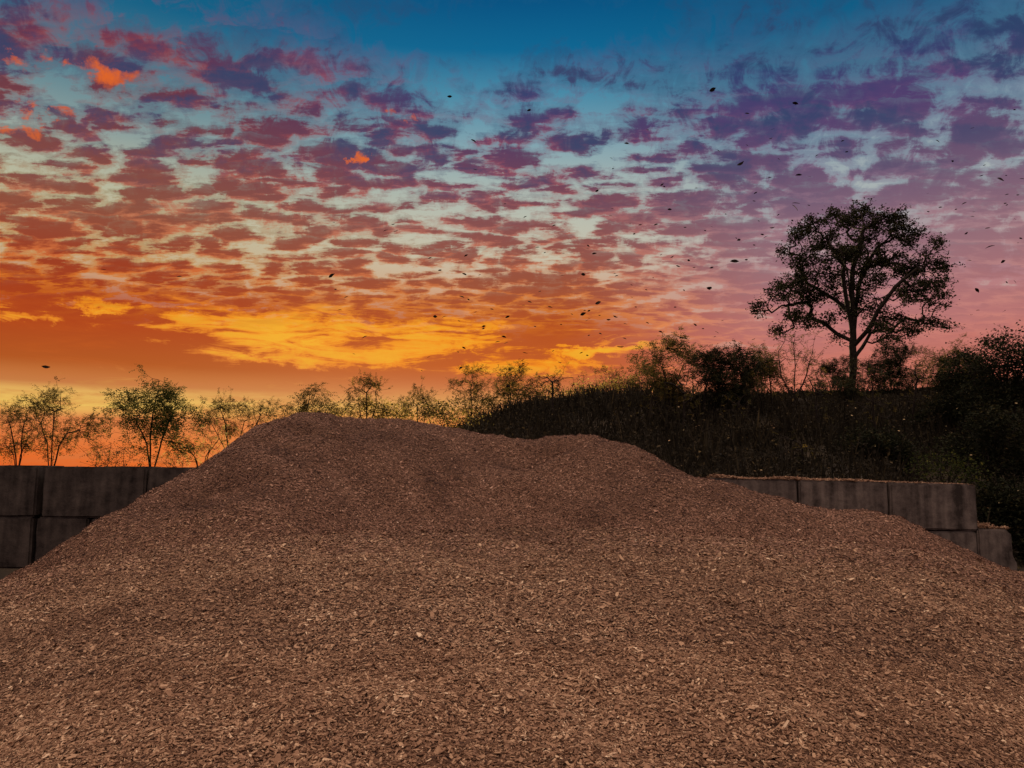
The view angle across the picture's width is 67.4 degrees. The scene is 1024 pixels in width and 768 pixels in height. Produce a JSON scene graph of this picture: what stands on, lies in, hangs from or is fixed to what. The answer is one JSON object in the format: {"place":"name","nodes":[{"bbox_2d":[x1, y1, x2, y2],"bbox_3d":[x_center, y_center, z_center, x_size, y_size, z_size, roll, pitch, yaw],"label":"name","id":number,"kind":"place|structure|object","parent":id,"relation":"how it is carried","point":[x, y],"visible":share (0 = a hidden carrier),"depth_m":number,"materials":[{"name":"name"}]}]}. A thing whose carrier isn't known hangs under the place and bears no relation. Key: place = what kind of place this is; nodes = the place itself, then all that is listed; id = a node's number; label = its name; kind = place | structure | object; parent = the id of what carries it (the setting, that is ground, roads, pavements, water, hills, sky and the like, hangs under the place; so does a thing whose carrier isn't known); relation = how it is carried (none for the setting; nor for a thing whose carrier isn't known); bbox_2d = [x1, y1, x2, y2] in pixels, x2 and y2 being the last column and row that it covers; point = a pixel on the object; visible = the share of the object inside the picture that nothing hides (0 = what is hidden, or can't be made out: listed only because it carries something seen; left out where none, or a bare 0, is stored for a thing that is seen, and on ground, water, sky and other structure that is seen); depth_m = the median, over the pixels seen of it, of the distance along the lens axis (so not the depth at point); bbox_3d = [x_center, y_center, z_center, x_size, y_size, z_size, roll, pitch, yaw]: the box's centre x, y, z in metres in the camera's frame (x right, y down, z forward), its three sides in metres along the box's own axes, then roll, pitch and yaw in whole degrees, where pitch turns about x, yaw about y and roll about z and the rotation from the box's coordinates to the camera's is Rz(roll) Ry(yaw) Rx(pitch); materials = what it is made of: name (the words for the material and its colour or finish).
{"place":"outdoors","nodes":[
{"label":"outdoors","id":0,"kind":"place"},
{"bbox_2d":[0,567,1023,579],"bbox_3d":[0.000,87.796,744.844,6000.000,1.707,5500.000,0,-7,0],"label":"ground","id":1,"kind":"structure","parent":0,"point":[4,572],"depth_m":13.64,"materials":[{"name":"soil"}]},
{"bbox_2d":[0,516,43,568],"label":"concrete block","id":2,"kind":"structure","parent":1,"relation":"on","point":[17,542],"depth_m":11.80,"materials":[{"name":"grey concrete"}]},
{"bbox_2d":[0,465,63,516],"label":"concrete block","id":3,"kind":"structure","parent":2,"relation":"on","point":[21,490],"depth_m":11.91,"materials":[{"name":"grey concrete"}]},
{"bbox_2d":[0,390,60,464],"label":"tree","id":4,"kind":"object","parent":1,"relation":"on","point":[10,422],"visible":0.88,"depth_m":21.96,"materials":[{"name":"green plant"}]},
{"bbox_2d":[35,517,93,560],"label":"concrete block","id":5,"kind":"structure","parent":1,"relation":"on","point":[52,533],"depth_m":11.82,"materials":[{"name":"grey concrete"}]},
{"bbox_2d":[16,376,116,465],"bbox_3d":[-12.781,1.337,22.119,2.636,3.043,2.181,4,-8,-31],"label":"tree","id":6,"kind":"object","parent":1,"relation":"on","point":[56,409],"visible":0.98,"depth_m":21.91,"materials":[{"name":"green plant"}]},
{"bbox_2d":[81,447,120,466],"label":"weed","id":7,"kind":"object","parent":1,"relation":"on","point":[96,458],"visible":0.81,"depth_m":13.52,"materials":[{"name":"green plant"}]},
{"bbox_2d":[88,450,117,466],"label":"weed","id":8,"kind":"object","parent":1,"relation":"on","point":[104,460],"visible":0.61,"depth_m":13.56,"materials":[{"name":"green plant"}]},
{"bbox_2d":[85,433,127,466],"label":"weed","id":9,"kind":"object","parent":1,"relation":"on","point":[106,455],"visible":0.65,"depth_m":13.55,"materials":[{"name":"green plant"}]},
{"bbox_2d":[74,431,138,465],"bbox_3d":[-7.055,2.103,13.373,0.597,2.557,1.056,-5,-8,38],"label":"weed","id":10,"kind":"object","parent":1,"relation":"on","point":[112,449],"visible":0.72,"depth_m":13.53,"materials":[{"name":"green plant"}]},
{"bbox_2d":[106,439,144,465],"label":"weed","id":11,"kind":"object","parent":1,"relation":"on","point":[127,456],"visible":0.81,"depth_m":13.54,"materials":[{"name":"green plant"}]},
{"bbox_2d":[95,365,208,466],"bbox_3d":[-10.220,1.151,22.004,3.036,3.322,2.750,3,-7,-23],"label":"tree","id":12,"kind":"object","parent":1,"relation":"on","point":[168,413],"visible":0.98,"depth_m":21.76,"materials":[{"name":"green plant"}]},
{"bbox_2d":[147,448,182,466],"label":"weed","id":13,"kind":"object","parent":1,"relation":"on","point":[165,460],"visible":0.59,"depth_m":13.54,"materials":[{"name":"green plant"}]},
{"bbox_2d":[145,445,204,466],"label":"weed","id":14,"kind":"object","parent":1,"relation":"on","point":[180,457],"visible":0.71,"depth_m":13.49,"materials":[{"name":"green plant"}]},
{"bbox_2d":[154,439,200,466],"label":"weed","id":15,"kind":"object","parent":1,"relation":"on","point":[177,455],"visible":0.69,"depth_m":13.54,"materials":[{"name":"green plant"}]},
{"bbox_2d":[157,421,243,466],"bbox_3d":[-9.208,1.994,22.834,2.668,1.882,1.580,0,-7,0],"label":"bush","id":16,"kind":"object","parent":1,"relation":"on","point":[207,446],"visible":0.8,"depth_m":22.84,"materials":[{"name":"green plant"}]},
{"bbox_2d":[190,387,286,448],"bbox_3d":[-9.388,1.715,26.064,2.766,3.257,2.690,-6,-9,40],"label":"tree","id":17,"kind":"object","parent":1,"relation":"on","point":[229,410],"visible":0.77,"depth_m":25.83,"materials":[{"name":"green plant"}]},
{"bbox_2d":[263,382,351,419],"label":"tree","id":18,"kind":"object","parent":1,"relation":"on","point":[304,407],"visible":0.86,"depth_m":25.03,"materials":[{"name":"green plant"}]},
{"bbox_2d":[310,392,382,418],"bbox_3d":[-6.049,1.875,27.551,2.809,3.346,2.518,0,-7,0],"label":"bush","id":19,"kind":"object","parent":1,"relation":"on","point":[341,413],"visible":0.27,"depth_m":28.01,"materials":[{"name":"green plant"}]},
{"bbox_2d":[0,412,1023,767],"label":"wood chip pile","id":20,"kind":"object","parent":1,"relation":"on","point":[312,590],"visible":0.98,"depth_m":5.76,"materials":[{"name":"brown wood"}]},
{"bbox_2d":[927,530,976,553],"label":"concrete block","id":21,"kind":"structure","parent":1,"relation":"on","point":[965,539],"depth_m":13.09,"materials":[{"name":"grey concrete"}]},
{"bbox_2d":[885,482,977,530],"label":"concrete block","id":22,"kind":"structure","parent":21,"relation":"on","point":[932,506],"depth_m":13.13,"materials":[{"name":"grey concrete"}]},
{"bbox_2d":[975,528,1016,570],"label":"concrete block","id":23,"kind":"structure","parent":1,"relation":"on","point":[994,545],"depth_m":13.03,"materials":[{"name":"grey concrete"}]},
{"bbox_3d":[-5.702,2.500,12.203,1.608,0.804,0.813,0,-7,0],"label":"concrete block","id":24,"kind":"object","parent":1,"relation":"on","visible":0},
{"bbox_2d":[42,466,151,517],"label":"concrete block","id":25,"kind":"structure","parent":24,"relation":"on","point":[81,492],"depth_m":11.89,"materials":[{"name":"grey concrete"}]},
{"bbox_2d":[147,467,200,491],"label":"concrete block","id":26,"kind":"structure","parent":24,"relation":"on","point":[158,476],"depth_m":11.93,"materials":[{"name":"grey concrete"}]},
{"bbox_3d":[5.629,2.932,13.470,1.517,0.796,0.811,0,-7,0],"label":"concrete block","id":27,"kind":"object","parent":1,"relation":"on","visible":0},
{"bbox_2d":[795,480,887,513],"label":"concrete block","id":28,"kind":"structure","parent":27,"relation":"on","point":[857,495],"depth_m":13.17,"materials":[{"name":"grey concrete"}]},
{"bbox_2d":[706,474,1009,529],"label":"scattered wood chips","id":29,"kind":"object","parent":28,"relation":"on","point":[984,525],"visible":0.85,"depth_m":13.26,"materials":[{"name":"brown wood"}]},
{"bbox_2d":[0,0,1023,466],"label":"sky","id":30,"kind":"structure","parent":0,"point":[219,146],"materials":[{"name":"multicoloured"}]},
{"bbox_2d":[709,478,796,501],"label":"concrete block","id":31,"kind":"structure","parent":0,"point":[786,488],"depth_m":13.21,"materials":[{"name":"grey concrete"}]},
{"bbox_2d":[547,386,1023,566],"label":"bank","id":32,"kind":"structure","parent":0,"point":[823,446],"depth_m":20.20,"materials":[{"name":"green plant"}]},
{"bbox_2d":[335,371,397,418],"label":"tree","id":33,"kind":"object","parent":32,"relation":"on","point":[369,384],"visible":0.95,"depth_m":27.00,"materials":[{"name":"green plant"}]},
{"bbox_2d":[353,390,413,419],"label":"bush","id":34,"kind":"object","parent":32,"relation":"on","point":[393,414],"visible":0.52,"depth_m":27.71,"materials":[{"name":"green plant"}]},
{"bbox_2d":[380,397,455,423],"bbox_3d":[-3.495,1.771,28.237,2.656,2.533,2.589,5,-8,-36],"label":"bush","id":35,"kind":"object","parent":32,"relation":"on","point":[411,415],"visible":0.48,"depth_m":28.07,"materials":[{"name":"green plant"}]},
{"bbox_2d":[394,376,452,421],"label":"tree","id":36,"kind":"object","parent":32,"relation":"on","point":[422,396],"visible":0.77,"depth_m":29.12,"materials":[{"name":"green plant"}]},
{"bbox_2d":[408,398,469,425],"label":"bush","id":37,"kind":"object","parent":32,"relation":"on","point":[431,413],"visible":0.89,"depth_m":27.85,"materials":[{"name":"green plant"}]},
{"bbox_2d":[429,400,490,427],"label":"bush","id":38,"kind":"object","parent":32,"relation":"on","point":[453,419],"visible":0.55,"depth_m":28.02,"materials":[{"name":"green plant"}]},
{"bbox_2d":[443,364,496,424],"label":"tree","id":39,"kind":"object","parent":32,"relation":"on","point":[476,392],"visible":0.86,"depth_m":31.00,"materials":[{"name":"green plant"}]},
{"bbox_2d":[447,390,513,418],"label":"bush","id":40,"kind":"object","parent":32,"relation":"on","point":[473,404],"visible":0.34,"depth_m":32.27,"materials":[{"name":"green plant"}]},
{"bbox_2d":[481,358,546,410],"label":"tree","id":41,"kind":"object","parent":32,"relation":"on","point":[510,391],"visible":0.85,"depth_m":32.61,"materials":[{"name":"green plant"}]},
{"bbox_2d":[519,379,567,399],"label":"bush","id":42,"kind":"object","parent":32,"relation":"on","point":[537,390],"visible":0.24,"depth_m":33.22,"materials":[{"name":"green plant"}]},
{"bbox_2d":[533,375,572,413],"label":"sapling","id":43,"kind":"object","parent":32,"relation":"on","point":[557,382],"visible":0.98,"depth_m":26.11,"materials":[{"name":"green plant"}]},
{"bbox_2d":[543,363,568,393],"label":"tree","id":44,"kind":"object","parent":32,"relation":"on","point":[557,374],"visible":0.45,"depth_m":35.34,"materials":[{"name":"green plant"}]},
{"bbox_2d":[522,375,602,398],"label":"bush","id":45,"kind":"object","parent":32,"relation":"on","point":[560,389],"visible":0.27,"depth_m":33.22,"materials":[{"name":"green plant"}]},
{"bbox_2d":[554,377,630,395],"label":"bush","id":46,"kind":"object","parent":32,"relation":"on","point":[587,385],"visible":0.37,"depth_m":32.98,"materials":[{"name":"green plant"}]},
{"bbox_2d":[590,363,631,390],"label":"tree","id":47,"kind":"object","parent":32,"relation":"on","point":[608,372],"visible":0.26,"depth_m":34.94,"materials":[{"name":"green plant"}]},
{"bbox_2d":[590,373,644,393],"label":"bush","id":48,"kind":"object","parent":32,"relation":"on","point":[619,381],"visible":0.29,"depth_m":32.88,"materials":[{"name":"green plant"}]},
{"bbox_2d":[601,366,653,391],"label":"bush","id":49,"kind":"object","parent":32,"relation":"on","point":[621,381],"visible":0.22,"depth_m":32.95,"materials":[{"name":"green plant"}]},
{"bbox_2d":[618,356,661,388],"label":"tree","id":50,"kind":"object","parent":32,"relation":"on","point":[638,369],"visible":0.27,"depth_m":33.37,"materials":[{"name":"green plant"}]},
{"bbox_2d":[620,372,676,392],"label":"bush","id":51,"kind":"object","parent":32,"relation":"on","point":[640,380],"visible":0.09,"depth_m":33.34,"materials":[{"name":"green plant"}]},
{"bbox_2d":[624,326,706,417],"bbox_3d":[4.879,-0.254,24.133,2.946,3.212,2.058,2,-7,-17],"label":"tree","id":52,"kind":"object","parent":32,"relation":"on","point":[656,361],"visible":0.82,"depth_m":23.87,"materials":[{"name":"green plant"}]},
{"bbox_2d":[661,374,706,427],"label":"sapling","id":53,"kind":"object","parent":32,"relation":"on","point":[684,399],"visible":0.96,"depth_m":22.08,"materials":[{"name":"green plant"}]},
{"bbox_2d":[681,340,772,416],"bbox_3d":[6.532,0.041,23.238,2.729,3.056,2.324,-2,-7,17],"label":"leafy bush","id":54,"kind":"object","parent":32,"relation":"on","point":[718,377],"visible":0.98,"depth_m":23.11,"materials":[{"name":"green plant"}]},
{"bbox_2d":[441,375,1023,570],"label":"undergrowth","id":55,"kind":"object","parent":32,"relation":"on","point":[528,419],"visible":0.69,"depth_m":21.52,"materials":[{"name":"green plant"}]},
{"bbox_2d":[738,371,769,394],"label":"bush","id":56,"kind":"object","parent":32,"relation":"on","point":[756,385],"visible":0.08,"depth_m":33.05,"materials":[{"name":"green plant"}]},
{"bbox_2d":[739,342,783,398],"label":"tree","id":57,"kind":"object","parent":32,"relation":"on","point":[773,394],"visible":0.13,"depth_m":35.03,"materials":[{"name":"green plant"}]},
{"bbox_2d":[739,343,798,407],"bbox_3d":[8.303,-0.030,24.927,1.881,2.815,1.792,4,-8,-28],"label":"tree","id":58,"kind":"object","parent":32,"relation":"on","point":[771,372],"visible":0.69,"depth_m":24.77,"materials":[{"name":"green plant"}]},
{"bbox_2d":[751,325,829,411],"bbox_3d":[8.933,-0.227,24.312,2.388,3.182,1.866,0,-7,0],"label":"tree","id":59,"kind":"object","parent":32,"relation":"on","point":[804,370],"visible":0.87,"depth_m":24.22,"materials":[{"name":"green plant"}]},
{"bbox_2d":[772,429,821,467],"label":"sapling","id":60,"kind":"object","parent":32,"relation":"on","point":[801,450],"visible":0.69,"depth_m":17.86,"materials":[{"name":"green plant"}]},
{"bbox_2d":[805,377,833,424],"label":"sapling","id":61,"kind":"object","parent":32,"relation":"on","point":[817,392],"visible":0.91,"depth_m":22.05,"materials":[{"name":"green plant"}]},
{"bbox_2d":[804,354,861,393],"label":"tree","id":62,"kind":"object","parent":32,"relation":"on","point":[831,368],"visible":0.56,"depth_m":35.15,"materials":[{"name":"green plant"}]},
{"bbox_2d":[823,376,869,403],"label":"bush","id":63,"kind":"object","parent":32,"relation":"on","point":[846,385],"visible":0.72,"depth_m":31.09,"materials":[{"name":"green plant"}]},
{"bbox_2d":[745,197,965,386],"bbox_3d":[16.831,-4.422,37.907,10.561,10.192,4.420,0,-7,0],"label":"oak tree","id":64,"kind":"object","parent":32,"relation":"on","point":[842,255],"visible":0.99,"depth_m":37.61,"materials":[{"name":"green plant"}]},
{"bbox_2d":[835,356,891,398],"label":"tree","id":65,"kind":"object","parent":32,"relation":"on","point":[874,377],"visible":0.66,"depth_m":32.98,"materials":[{"name":"green plant"}]},
{"bbox_2d":[850,363,896,429],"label":"sapling","id":66,"kind":"object","parent":32,"relation":"on","point":[872,414],"visible":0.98,"depth_m":22.05,"materials":[{"name":"green plant"}]},
{"bbox_2d":[824,418,926,472],"bbox_3d":[9.453,1.640,19.769,2.673,1.576,1.564,0,-7,0],"label":"leafy bush","id":67,"kind":"object","parent":32,"relation":"on","point":[887,444],"visible":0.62,"depth_m":19.57,"materials":[{"name":"green plant"}]},
{"bbox_2d":[855,335,928,396],"bbox_3d":[16.860,-0.583,34.397,3.713,3.094,2.778,2,-7,-20],"label":"tree","id":68,"kind":"object","parent":32,"relation":"on","point":[897,357],"visible":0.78,"depth_m":34.04,"materials":[{"name":"green plant"}]},
{"bbox_2d":[893,359,932,427],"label":"sapling","id":69,"kind":"object","parent":32,"relation":"on","point":[914,395],"visible":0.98,"depth_m":24.11,"materials":[{"name":"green plant"}]},
{"bbox_2d":[899,345,954,386],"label":"tree","id":70,"kind":"object","parent":32,"relation":"on","point":[929,352],"visible":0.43,"depth_m":38.41,"materials":[{"name":"green plant"}]},
{"bbox_2d":[911,351,952,385],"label":"tree","id":71,"kind":"object","parent":32,"relation":"on","point":[931,360],"visible":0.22,"depth_m":36.81,"materials":[{"name":"green plant"}]},
{"bbox_2d":[926,356,955,394],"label":"bush","id":72,"kind":"object","parent":32,"relation":"on","point":[937,365],"visible":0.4,"depth_m":33.25,"materials":[{"name":"green plant"}]},
{"bbox_2d":[903,437,998,487],"bbox_3d":[9.002,2.081,15.815,2.037,1.998,1.317,0,-7,0],"label":"leafy bush","id":73,"kind":"object","parent":32,"relation":"on","point":[956,467],"visible":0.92,"depth_m":15.76,"materials":[{"name":"green plant"}]},
{"bbox_2d":[932,333,978,388],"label":"tree","id":74,"kind":"object","parent":32,"relation":"on","point":[954,349],"visible":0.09,"depth_m":34.50,"materials":[{"name":"green plant"}]},
{"bbox_2d":[924,341,1001,432],"bbox_3d":[13.900,0.144,23.014,2.555,3.128,1.940,2,-7,-18],"label":"leafy bush","id":75,"kind":"object","parent":32,"relation":"on","point":[947,378],"visible":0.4,"depth_m":23.11,"materials":[{"name":"green plant"}]},
{"bbox_2d":[925,390,1023,492],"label":"leafy bush","id":76,"kind":"object","parent":32,"relation":"on","point":[1003,423],"visible":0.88,"depth_m":17.80,"materials":[{"name":"green plant"}]},
{"bbox_2d":[956,358,1001,436],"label":"sapling","id":77,"kind":"object","parent":32,"relation":"on","point":[965,366],"visible":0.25,"depth_m":22.15,"materials":[{"name":"green plant"}]},
{"bbox_2d":[942,320,1023,439],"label":"leafy bush","id":78,"kind":"object","parent":32,"relation":"on","point":[1013,387],"visible":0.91,"depth_m":21.06,"materials":[{"name":"green plant"}]},
{"bbox_2d":[975,462,1023,561],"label":"leafy bush","id":79,"kind":"object","parent":32,"relation":"on","point":[1007,502],"visible":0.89,"depth_m":15.17,"materials":[{"name":"green plant"}]}
]}

